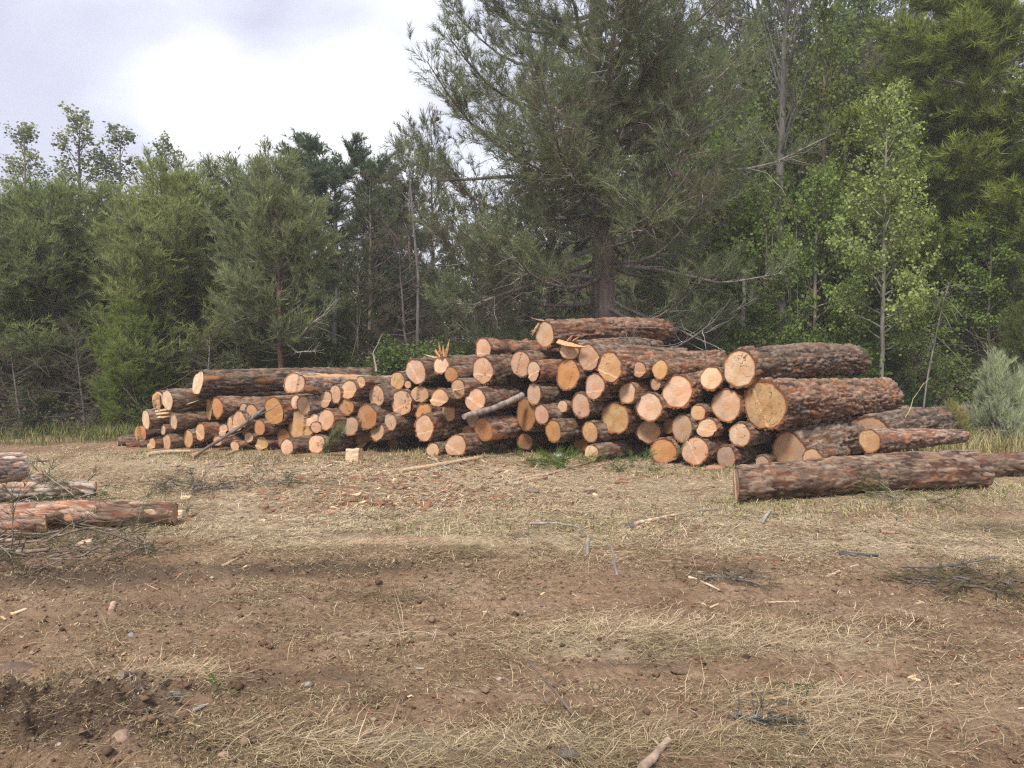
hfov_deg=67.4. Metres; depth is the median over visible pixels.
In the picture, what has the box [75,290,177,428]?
pine tree
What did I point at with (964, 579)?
brush heap
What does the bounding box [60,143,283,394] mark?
pine tree
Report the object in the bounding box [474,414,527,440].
log
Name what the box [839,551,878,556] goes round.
fallen branch
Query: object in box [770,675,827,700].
weed sprig
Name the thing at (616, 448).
log
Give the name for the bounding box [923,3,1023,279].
pine tree
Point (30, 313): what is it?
pine tree
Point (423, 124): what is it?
pine tree
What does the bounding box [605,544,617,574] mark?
upright twig
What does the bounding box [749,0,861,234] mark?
pine tree
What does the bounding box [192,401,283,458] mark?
fallen branch
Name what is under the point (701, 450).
log
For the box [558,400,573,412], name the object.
log
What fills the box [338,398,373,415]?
log
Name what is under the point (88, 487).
log
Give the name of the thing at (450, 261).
pine tree
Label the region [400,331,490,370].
shrub
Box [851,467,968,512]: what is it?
weed sprig
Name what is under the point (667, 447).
log
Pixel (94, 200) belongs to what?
pine tree
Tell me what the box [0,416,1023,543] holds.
green grass
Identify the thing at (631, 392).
log
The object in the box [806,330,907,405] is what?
shrub
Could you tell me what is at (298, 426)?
log
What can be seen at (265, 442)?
log
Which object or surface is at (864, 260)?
poplar tree
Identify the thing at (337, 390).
log
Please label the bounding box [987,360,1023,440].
broom bush
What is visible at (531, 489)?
wood chunk
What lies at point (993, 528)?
fallen branch
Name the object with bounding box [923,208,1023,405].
broadleaf tree
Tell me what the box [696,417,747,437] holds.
log
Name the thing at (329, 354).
shrub
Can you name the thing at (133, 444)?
log
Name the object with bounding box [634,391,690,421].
log
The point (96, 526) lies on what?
fallen branch
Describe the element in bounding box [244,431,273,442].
log
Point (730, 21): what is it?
pine tree
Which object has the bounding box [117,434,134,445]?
log
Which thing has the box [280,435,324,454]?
log
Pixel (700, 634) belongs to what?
dry grass
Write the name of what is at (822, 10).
poplar tree
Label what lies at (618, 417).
log
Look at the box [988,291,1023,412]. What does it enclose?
pine tree
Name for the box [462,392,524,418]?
fallen branch
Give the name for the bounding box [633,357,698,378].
log
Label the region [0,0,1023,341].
sky
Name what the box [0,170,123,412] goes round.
pine tree
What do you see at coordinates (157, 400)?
log
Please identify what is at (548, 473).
fallen branch
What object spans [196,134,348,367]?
pine tree
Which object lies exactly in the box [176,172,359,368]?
pine tree
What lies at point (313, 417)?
log
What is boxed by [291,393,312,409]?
log
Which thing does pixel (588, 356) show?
log
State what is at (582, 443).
log
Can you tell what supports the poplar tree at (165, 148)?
on the ground at (476, 616)
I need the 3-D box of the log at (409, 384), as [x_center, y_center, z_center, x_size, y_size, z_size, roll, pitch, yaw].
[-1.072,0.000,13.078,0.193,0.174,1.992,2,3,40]
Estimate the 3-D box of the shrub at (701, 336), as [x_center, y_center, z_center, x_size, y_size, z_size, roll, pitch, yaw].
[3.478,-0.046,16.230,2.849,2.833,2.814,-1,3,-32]
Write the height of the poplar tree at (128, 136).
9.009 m
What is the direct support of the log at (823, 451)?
on the ground at (476, 616)
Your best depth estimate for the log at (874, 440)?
9.63 m
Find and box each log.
[0,452,29,482]
[0,480,97,501]
[0,500,177,528]
[0,514,47,539]
[20,472,50,481]
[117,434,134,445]
[125,440,139,446]
[135,425,164,440]
[140,436,158,447]
[142,400,198,429]
[147,436,163,448]
[152,390,164,415]
[160,424,192,434]
[162,388,293,411]
[163,433,192,448]
[169,409,225,429]
[183,428,214,448]
[192,367,387,395]
[195,420,227,441]
[206,394,290,420]
[211,396,268,419]
[213,434,244,445]
[219,422,241,434]
[227,416,241,433]
[230,439,255,450]
[232,410,264,431]
[240,402,254,418]
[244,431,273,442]
[245,401,265,417]
[253,418,287,435]
[255,434,279,450]
[264,395,295,425]
[276,428,312,446]
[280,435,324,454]
[283,372,391,393]
[288,409,330,436]
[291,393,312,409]
[296,394,333,414]
[306,413,319,426]
[309,432,357,453]
[310,421,331,432]
[317,408,349,430]
[320,390,339,408]
[330,384,356,403]
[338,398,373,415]
[342,379,368,399]
[344,415,376,435]
[355,435,387,449]
[356,376,390,388]
[356,403,393,429]
[368,383,412,406]
[369,423,415,441]
[384,411,416,430]
[388,437,446,448]
[390,371,408,389]
[390,389,430,415]
[404,380,451,388]
[405,355,471,385]
[411,385,450,402]
[414,402,441,418]
[414,411,467,442]
[424,338,476,374]
[425,441,447,455]
[430,388,465,407]
[442,406,478,422]
[444,365,473,382]
[445,432,517,455]
[451,377,556,399]
[461,425,474,432]
[465,384,527,410]
[465,406,517,427]
[472,354,529,385]
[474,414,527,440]
[475,337,558,357]
[511,350,562,377]
[516,431,573,449]
[517,397,544,431]
[527,358,564,382]
[527,382,585,405]
[530,317,676,349]
[534,403,576,424]
[545,417,600,442]
[556,335,664,358]
[556,358,597,390]
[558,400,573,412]
[571,391,619,418]
[573,438,627,451]
[577,342,687,371]
[581,420,637,442]
[584,438,651,461]
[585,372,620,400]
[596,349,727,384]
[601,401,644,434]
[618,380,661,403]
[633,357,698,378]
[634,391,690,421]
[635,421,670,443]
[649,435,682,462]
[650,377,666,390]
[652,357,726,379]
[661,371,716,409]
[663,417,674,434]
[672,413,699,442]
[681,431,730,465]
[690,401,715,420]
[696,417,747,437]
[700,366,729,391]
[711,387,746,422]
[716,443,773,467]
[723,342,871,388]
[729,421,779,446]
[733,450,994,502]
[743,377,904,430]
[755,453,776,463]
[771,405,913,462]
[802,444,850,459]
[856,405,977,454]
[858,428,969,453]
[985,451,1023,476]
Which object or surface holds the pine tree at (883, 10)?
on the ground at (476, 616)
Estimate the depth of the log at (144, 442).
13.09 m
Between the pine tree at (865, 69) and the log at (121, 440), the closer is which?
the log at (121, 440)
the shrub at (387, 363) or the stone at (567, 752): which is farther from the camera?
the shrub at (387, 363)
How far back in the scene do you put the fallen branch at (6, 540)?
6.33 m
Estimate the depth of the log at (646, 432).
11.43 m
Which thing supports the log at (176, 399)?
on the log at (185, 419)
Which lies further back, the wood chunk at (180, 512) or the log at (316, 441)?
the log at (316, 441)
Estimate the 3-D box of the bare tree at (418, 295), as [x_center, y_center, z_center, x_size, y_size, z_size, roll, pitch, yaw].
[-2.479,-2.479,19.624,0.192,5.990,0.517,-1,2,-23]
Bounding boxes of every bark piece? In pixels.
[761,510,770,522]
[880,529,900,533]
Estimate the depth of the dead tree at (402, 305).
19.70 m
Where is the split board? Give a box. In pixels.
[399,455,482,472]
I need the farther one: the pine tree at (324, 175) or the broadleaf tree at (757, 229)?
the pine tree at (324, 175)
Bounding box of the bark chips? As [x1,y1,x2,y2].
[0,454,1023,766]
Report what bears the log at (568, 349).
on the log at (572, 375)
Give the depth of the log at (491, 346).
12.29 m
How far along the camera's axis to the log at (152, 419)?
12.84 m
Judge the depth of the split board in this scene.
10.77 m
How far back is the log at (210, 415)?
13.04 m
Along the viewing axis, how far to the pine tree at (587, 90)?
13.74 m
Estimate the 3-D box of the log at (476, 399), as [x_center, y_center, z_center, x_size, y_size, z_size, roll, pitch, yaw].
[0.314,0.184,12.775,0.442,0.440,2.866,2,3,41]
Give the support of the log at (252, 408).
on the log at (239, 417)
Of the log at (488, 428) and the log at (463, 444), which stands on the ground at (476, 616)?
the log at (463, 444)
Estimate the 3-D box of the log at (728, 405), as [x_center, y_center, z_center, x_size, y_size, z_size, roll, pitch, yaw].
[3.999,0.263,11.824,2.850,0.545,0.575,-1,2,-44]
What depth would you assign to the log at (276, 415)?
12.52 m
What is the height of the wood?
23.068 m
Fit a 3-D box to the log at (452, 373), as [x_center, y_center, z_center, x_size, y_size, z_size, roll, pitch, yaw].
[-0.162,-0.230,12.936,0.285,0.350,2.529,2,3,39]
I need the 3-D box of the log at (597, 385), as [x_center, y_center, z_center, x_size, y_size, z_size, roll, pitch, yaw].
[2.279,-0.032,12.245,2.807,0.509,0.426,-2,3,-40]
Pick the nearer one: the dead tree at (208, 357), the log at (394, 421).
the log at (394, 421)
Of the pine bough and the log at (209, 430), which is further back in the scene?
the log at (209, 430)
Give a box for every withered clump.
[675,557,784,592]
[697,677,814,737]
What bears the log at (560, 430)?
on the log at (582, 443)
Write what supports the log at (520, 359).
on the log at (496, 368)
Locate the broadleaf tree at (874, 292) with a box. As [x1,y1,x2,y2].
[816,196,934,387]
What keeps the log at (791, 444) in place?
on the ground at (476, 616)
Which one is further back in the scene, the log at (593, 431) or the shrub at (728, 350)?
the shrub at (728, 350)
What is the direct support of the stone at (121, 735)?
on the ground at (476, 616)
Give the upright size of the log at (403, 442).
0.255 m
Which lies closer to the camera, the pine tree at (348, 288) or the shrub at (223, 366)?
the shrub at (223, 366)
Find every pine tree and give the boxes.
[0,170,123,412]
[0,177,118,416]
[0,192,68,409]
[3,171,176,406]
[18,207,190,396]
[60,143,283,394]
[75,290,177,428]
[86,147,311,387]
[153,145,354,364]
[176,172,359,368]
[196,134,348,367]
[270,124,435,358]
[322,167,421,369]
[337,237,390,367]
[342,205,412,363]
[377,0,842,353]
[377,114,443,350]
[401,102,461,346]
[425,173,517,351]
[485,29,620,340]
[610,9,733,315]
[684,0,832,233]
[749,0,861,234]
[803,39,904,290]
[830,0,1023,356]
[832,0,923,101]
[859,0,952,236]
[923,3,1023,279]
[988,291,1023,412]
[995,207,1023,367]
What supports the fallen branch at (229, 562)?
on the ground at (476, 616)
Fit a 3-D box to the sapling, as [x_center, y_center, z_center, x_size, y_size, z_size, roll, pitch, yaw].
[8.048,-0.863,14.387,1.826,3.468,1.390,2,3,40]
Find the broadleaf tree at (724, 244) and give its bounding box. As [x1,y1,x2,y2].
[637,131,787,349]
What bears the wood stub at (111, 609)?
on the ground at (476, 616)
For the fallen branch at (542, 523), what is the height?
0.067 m
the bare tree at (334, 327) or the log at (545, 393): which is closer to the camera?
the log at (545, 393)
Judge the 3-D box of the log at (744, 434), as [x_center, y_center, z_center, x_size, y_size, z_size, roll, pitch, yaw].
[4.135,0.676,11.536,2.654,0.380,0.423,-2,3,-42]
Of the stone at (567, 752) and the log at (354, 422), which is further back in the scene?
the log at (354, 422)
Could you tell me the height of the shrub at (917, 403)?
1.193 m
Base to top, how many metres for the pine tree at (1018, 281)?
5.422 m
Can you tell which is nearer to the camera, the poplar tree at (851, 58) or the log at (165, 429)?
the log at (165, 429)
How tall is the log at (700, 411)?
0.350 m
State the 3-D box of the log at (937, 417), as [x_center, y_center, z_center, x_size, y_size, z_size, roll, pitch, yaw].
[6.630,0.714,12.584,3.267,0.660,0.731,-3,3,-38]
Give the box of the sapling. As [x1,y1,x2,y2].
[886,242,997,407]
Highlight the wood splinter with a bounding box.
[194,703,207,711]
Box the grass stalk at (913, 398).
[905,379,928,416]
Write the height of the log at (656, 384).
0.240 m
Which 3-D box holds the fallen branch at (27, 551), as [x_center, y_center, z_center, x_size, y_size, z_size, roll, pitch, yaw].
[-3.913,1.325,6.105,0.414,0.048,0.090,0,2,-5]
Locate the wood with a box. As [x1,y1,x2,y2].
[312,0,1023,366]
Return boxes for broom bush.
[940,397,979,443]
[953,345,1023,443]
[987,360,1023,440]
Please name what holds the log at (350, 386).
on the log at (346, 407)
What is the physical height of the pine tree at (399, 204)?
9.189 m
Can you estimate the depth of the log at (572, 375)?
11.62 m
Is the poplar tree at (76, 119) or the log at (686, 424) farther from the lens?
the poplar tree at (76, 119)
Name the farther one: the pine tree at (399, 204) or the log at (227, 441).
the pine tree at (399, 204)
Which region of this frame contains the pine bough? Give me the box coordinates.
[0,449,135,502]
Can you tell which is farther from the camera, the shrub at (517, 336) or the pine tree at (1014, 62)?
the pine tree at (1014, 62)
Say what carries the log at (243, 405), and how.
on the log at (229, 423)
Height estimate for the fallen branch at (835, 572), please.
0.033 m
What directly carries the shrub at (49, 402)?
on the ground at (476, 616)
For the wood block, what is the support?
on the ground at (476, 616)
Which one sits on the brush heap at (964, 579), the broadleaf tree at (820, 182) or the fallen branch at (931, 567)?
the fallen branch at (931, 567)
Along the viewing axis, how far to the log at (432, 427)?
12.12 m
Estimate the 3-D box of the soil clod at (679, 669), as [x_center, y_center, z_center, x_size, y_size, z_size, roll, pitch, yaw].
[0.876,1.481,3.970,0.121,0.033,0.070,4,11,-19]
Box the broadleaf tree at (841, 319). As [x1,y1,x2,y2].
[826,291,879,377]
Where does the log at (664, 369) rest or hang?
on the log at (686, 391)
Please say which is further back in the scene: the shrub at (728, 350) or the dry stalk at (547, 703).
the shrub at (728, 350)
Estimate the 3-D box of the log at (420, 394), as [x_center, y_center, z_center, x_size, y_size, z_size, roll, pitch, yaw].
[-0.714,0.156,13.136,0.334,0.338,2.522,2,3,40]
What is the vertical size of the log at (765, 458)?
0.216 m
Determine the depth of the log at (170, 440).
12.90 m
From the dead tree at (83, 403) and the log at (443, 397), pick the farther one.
the dead tree at (83, 403)
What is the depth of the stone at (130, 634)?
4.33 m
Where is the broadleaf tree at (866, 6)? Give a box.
[789,0,898,277]
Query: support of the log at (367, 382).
on the log at (337, 390)
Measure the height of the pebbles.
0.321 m
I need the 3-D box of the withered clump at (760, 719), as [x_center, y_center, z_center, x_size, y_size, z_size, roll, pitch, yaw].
[1.123,1.442,3.429,0.532,0.199,0.351,2,3,45]
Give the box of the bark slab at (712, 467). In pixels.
[704,465,724,470]
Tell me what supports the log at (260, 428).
on the log at (265, 442)
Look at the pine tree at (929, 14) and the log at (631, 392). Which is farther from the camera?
the pine tree at (929, 14)
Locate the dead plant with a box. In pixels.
[372,334,382,370]
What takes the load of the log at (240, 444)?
on the ground at (476, 616)
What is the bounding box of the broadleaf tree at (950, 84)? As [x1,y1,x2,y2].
[880,24,1022,326]
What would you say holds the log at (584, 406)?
on the log at (593, 431)
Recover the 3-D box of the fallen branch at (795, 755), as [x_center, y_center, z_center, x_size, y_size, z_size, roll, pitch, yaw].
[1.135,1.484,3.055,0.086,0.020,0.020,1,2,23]
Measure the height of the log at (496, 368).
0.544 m
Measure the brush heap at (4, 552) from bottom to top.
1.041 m
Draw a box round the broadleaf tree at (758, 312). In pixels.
[732,288,794,347]
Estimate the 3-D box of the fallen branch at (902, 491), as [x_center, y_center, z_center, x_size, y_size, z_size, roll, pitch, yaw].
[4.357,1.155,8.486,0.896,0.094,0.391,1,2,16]
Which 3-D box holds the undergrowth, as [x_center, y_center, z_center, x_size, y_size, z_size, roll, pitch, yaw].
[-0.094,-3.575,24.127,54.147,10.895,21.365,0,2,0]
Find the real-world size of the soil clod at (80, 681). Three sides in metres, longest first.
0.077 x 0.064 x 0.055 m
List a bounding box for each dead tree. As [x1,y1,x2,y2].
[0,337,46,434]
[33,312,106,430]
[176,318,230,387]
[352,210,438,356]
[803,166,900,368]
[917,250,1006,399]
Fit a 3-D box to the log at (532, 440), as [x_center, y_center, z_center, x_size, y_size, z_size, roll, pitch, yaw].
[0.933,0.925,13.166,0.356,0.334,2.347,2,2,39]
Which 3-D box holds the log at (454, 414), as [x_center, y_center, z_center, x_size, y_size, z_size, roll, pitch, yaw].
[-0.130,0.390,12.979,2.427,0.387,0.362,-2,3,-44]
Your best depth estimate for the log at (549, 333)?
12.55 m
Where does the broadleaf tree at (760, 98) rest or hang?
on the ground at (476, 616)
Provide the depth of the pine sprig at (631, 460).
10.61 m
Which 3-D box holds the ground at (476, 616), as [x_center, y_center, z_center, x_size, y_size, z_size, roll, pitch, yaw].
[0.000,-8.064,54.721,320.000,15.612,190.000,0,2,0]
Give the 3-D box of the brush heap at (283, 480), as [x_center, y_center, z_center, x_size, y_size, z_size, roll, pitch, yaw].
[-2.848,1.149,9.310,1.814,0.594,1.027,-1,2,-12]
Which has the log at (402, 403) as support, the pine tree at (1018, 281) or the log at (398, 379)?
the log at (398, 379)
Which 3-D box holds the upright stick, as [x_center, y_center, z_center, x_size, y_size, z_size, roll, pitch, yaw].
[0.602,1.290,6.116,0.040,0.140,0.052,1,3,32]
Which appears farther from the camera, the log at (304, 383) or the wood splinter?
the log at (304, 383)
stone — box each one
[112,729,130,742]
[127,632,134,637]
[216,751,229,757]
[304,681,312,686]
[558,747,578,759]
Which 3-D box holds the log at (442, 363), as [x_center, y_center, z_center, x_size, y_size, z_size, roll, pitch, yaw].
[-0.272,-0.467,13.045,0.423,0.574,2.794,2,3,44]
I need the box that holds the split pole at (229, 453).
[222,449,239,456]
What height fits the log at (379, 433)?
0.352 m
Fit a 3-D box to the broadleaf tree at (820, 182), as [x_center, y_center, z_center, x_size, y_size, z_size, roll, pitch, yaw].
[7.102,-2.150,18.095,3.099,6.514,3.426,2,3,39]
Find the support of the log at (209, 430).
on the log at (190, 441)
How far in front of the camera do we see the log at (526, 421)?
12.09 m
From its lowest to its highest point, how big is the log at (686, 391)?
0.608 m
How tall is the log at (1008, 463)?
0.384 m
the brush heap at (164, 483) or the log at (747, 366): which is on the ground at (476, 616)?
the brush heap at (164, 483)
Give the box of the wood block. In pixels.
[345,448,362,461]
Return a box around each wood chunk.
[75,539,93,548]
[177,510,184,517]
[525,487,539,492]
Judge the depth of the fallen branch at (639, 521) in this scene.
7.26 m
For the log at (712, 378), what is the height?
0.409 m
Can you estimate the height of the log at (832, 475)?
0.460 m
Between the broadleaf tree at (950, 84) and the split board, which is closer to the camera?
the split board
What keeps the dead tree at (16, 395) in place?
on the ground at (476, 616)
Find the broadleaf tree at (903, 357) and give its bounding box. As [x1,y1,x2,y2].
[884,309,963,405]
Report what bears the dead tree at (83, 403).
on the ground at (476, 616)
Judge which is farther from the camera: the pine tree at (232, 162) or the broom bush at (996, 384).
the pine tree at (232, 162)
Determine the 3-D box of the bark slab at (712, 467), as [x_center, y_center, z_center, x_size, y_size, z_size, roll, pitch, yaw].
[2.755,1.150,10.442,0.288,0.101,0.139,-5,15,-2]
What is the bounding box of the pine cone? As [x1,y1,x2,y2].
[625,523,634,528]
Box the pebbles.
[0,511,1023,767]
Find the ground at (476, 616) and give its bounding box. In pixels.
[0,164,1023,767]
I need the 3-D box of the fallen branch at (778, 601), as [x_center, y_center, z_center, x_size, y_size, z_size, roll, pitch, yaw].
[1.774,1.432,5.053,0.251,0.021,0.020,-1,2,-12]
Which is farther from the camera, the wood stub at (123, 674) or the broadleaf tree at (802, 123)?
the broadleaf tree at (802, 123)
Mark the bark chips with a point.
(410, 486)
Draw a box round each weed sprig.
[201,664,223,693]
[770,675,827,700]
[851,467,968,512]
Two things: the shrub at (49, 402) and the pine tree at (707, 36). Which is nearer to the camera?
the shrub at (49, 402)
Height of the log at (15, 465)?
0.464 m
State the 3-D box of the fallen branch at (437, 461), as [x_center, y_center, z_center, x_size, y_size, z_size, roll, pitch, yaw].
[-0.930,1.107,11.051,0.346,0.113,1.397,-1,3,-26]
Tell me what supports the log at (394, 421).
on the log at (379, 433)
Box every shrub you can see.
[0,384,69,435]
[8,429,20,439]
[91,366,186,428]
[205,352,277,369]
[290,336,361,367]
[361,334,451,375]
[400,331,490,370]
[454,326,534,354]
[664,316,719,350]
[692,338,738,353]
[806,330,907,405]
[899,385,935,407]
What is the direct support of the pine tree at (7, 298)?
on the ground at (476, 616)
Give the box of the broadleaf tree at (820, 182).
[755,156,879,378]
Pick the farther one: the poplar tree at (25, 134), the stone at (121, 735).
the poplar tree at (25, 134)
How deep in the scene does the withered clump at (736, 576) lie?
5.48 m
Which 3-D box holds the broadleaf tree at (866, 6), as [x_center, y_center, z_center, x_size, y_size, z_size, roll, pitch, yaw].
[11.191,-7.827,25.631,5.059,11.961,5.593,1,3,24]
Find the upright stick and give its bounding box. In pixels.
[585,537,590,554]
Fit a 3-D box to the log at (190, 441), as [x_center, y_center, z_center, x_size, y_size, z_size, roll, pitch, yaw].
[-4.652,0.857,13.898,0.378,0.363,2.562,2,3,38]
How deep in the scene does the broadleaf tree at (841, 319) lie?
16.44 m
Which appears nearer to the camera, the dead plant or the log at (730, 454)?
the log at (730, 454)
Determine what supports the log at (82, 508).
on the ground at (476, 616)
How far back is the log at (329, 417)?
12.25 m
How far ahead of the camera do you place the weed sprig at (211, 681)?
3.60 m
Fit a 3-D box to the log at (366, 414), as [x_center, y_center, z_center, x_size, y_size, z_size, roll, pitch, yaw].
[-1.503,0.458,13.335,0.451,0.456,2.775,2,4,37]
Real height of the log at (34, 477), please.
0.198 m
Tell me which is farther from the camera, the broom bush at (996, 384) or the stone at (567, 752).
the broom bush at (996, 384)
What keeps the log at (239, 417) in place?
on the log
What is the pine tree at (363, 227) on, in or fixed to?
on the ground at (476, 616)
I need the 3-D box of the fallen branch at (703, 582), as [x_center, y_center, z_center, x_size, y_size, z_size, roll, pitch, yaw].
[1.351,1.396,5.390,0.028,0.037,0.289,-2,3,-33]
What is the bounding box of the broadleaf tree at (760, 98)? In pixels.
[666,25,824,343]
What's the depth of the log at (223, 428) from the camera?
12.88 m
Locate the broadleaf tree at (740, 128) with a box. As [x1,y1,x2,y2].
[625,87,809,354]
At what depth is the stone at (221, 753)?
3.00 m
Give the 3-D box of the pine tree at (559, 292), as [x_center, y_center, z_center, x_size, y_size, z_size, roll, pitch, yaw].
[0.979,-3.828,18.588,3.392,9.360,3.148,0,2,-1]
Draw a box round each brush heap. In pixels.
[0,468,209,575]
[135,452,240,498]
[192,458,347,493]
[856,554,1023,604]
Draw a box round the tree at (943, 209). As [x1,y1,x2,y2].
[825,96,1023,392]
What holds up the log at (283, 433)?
on the ground at (476, 616)
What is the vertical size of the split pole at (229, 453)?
0.068 m
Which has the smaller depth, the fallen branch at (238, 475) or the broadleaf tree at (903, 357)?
the fallen branch at (238, 475)
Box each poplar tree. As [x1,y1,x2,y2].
[0,121,56,197]
[43,101,117,239]
[83,121,150,235]
[148,130,184,194]
[718,0,839,341]
[786,0,855,321]
[801,8,877,246]
[822,76,943,377]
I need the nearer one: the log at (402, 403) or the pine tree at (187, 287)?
the log at (402, 403)
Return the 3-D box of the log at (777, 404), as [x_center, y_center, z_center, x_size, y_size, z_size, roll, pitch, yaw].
[4.858,0.249,11.689,3.820,0.782,0.759,-2,3,-41]
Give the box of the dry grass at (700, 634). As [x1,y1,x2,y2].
[0,444,1023,767]
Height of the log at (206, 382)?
0.463 m
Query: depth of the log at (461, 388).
11.82 m
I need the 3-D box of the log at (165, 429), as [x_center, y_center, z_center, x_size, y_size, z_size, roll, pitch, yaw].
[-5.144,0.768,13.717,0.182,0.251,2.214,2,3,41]
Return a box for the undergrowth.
[0,239,1020,436]
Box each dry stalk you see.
[527,659,588,735]
[533,691,566,724]
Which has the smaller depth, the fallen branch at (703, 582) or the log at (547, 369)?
the fallen branch at (703, 582)
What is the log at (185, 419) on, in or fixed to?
on the log at (190, 441)
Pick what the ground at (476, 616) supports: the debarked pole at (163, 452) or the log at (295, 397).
the debarked pole at (163, 452)
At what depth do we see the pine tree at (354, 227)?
21.73 m
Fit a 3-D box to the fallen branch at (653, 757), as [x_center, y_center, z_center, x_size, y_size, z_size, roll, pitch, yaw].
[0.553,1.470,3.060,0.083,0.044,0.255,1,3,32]
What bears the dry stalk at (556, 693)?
on the ground at (476, 616)
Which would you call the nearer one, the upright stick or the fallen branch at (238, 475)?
the upright stick
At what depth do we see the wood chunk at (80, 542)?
6.36 m
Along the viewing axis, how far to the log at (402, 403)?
12.30 m
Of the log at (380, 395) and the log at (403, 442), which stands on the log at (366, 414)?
the log at (380, 395)
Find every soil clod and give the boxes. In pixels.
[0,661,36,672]
[67,678,85,689]
[670,665,688,673]
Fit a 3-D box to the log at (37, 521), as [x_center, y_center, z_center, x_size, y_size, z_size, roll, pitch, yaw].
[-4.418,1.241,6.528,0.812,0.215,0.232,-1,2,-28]
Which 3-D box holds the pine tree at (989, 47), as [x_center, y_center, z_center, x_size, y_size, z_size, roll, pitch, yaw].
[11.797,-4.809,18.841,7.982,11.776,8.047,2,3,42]
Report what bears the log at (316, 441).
on the ground at (476, 616)
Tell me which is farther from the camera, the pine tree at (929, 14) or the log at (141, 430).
the pine tree at (929, 14)
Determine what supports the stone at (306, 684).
on the ground at (476, 616)
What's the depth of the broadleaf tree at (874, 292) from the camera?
17.87 m
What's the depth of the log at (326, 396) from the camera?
12.46 m
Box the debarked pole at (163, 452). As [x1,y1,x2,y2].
[146,450,189,456]
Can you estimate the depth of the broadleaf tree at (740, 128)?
18.97 m
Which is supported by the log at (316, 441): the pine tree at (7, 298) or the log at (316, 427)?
the log at (316, 427)
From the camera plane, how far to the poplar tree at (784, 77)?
17.11 m
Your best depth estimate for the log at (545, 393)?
11.86 m
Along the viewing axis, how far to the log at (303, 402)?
12.43 m
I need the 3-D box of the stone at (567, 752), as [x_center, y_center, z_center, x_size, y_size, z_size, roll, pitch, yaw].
[0.220,1.466,3.039,0.086,0.048,0.074,1,3,24]
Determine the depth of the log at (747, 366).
11.21 m
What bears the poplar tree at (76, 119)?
on the ground at (476, 616)
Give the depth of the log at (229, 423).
12.80 m
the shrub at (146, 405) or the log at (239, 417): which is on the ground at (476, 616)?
the shrub at (146, 405)
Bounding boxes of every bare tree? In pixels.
[331,287,337,366]
[408,170,419,356]
[741,277,746,334]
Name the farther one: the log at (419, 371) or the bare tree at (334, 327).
the bare tree at (334, 327)
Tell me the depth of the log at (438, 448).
11.98 m
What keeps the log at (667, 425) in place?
on the log at (667, 447)
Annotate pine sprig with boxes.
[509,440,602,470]
[574,433,694,473]
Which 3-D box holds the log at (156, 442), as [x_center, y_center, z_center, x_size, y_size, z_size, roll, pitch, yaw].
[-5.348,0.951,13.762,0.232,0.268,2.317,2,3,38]
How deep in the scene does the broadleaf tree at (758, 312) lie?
16.19 m
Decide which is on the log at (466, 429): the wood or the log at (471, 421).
the log at (471, 421)
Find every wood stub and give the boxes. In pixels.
[107,601,116,614]
[116,670,136,679]
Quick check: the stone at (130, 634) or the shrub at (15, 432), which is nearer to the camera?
the stone at (130, 634)
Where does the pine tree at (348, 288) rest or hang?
on the ground at (476, 616)
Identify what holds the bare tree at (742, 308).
on the ground at (476, 616)
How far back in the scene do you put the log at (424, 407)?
12.28 m
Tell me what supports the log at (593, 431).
on the log at (616, 448)
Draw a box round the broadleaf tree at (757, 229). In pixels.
[716,171,834,376]
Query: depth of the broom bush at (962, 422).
12.93 m
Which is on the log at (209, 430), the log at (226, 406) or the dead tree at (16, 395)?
the log at (226, 406)
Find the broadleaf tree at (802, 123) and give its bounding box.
[746,56,879,330]
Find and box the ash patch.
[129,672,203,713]
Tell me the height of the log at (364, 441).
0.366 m
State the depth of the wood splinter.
3.34 m
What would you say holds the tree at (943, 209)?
on the ground at (476, 616)
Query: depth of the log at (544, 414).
11.74 m
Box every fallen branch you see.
[0,538,15,542]
[0,548,48,553]
[76,520,126,530]
[98,476,166,486]
[169,469,272,481]
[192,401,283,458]
[222,558,238,565]
[427,457,466,470]
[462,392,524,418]
[516,461,589,479]
[530,522,586,533]
[633,512,686,524]
[637,737,671,767]
[688,576,719,589]
[764,601,798,603]
[786,753,806,758]
[825,570,839,576]
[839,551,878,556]
[865,483,946,493]
[901,555,998,568]
[984,519,1023,531]
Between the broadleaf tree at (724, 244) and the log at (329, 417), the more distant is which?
the broadleaf tree at (724, 244)
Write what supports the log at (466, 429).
on the log at (438, 448)
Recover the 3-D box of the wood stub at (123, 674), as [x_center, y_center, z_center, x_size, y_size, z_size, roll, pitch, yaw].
[-1.788,1.353,3.570,0.048,0.087,0.142,0,2,0]

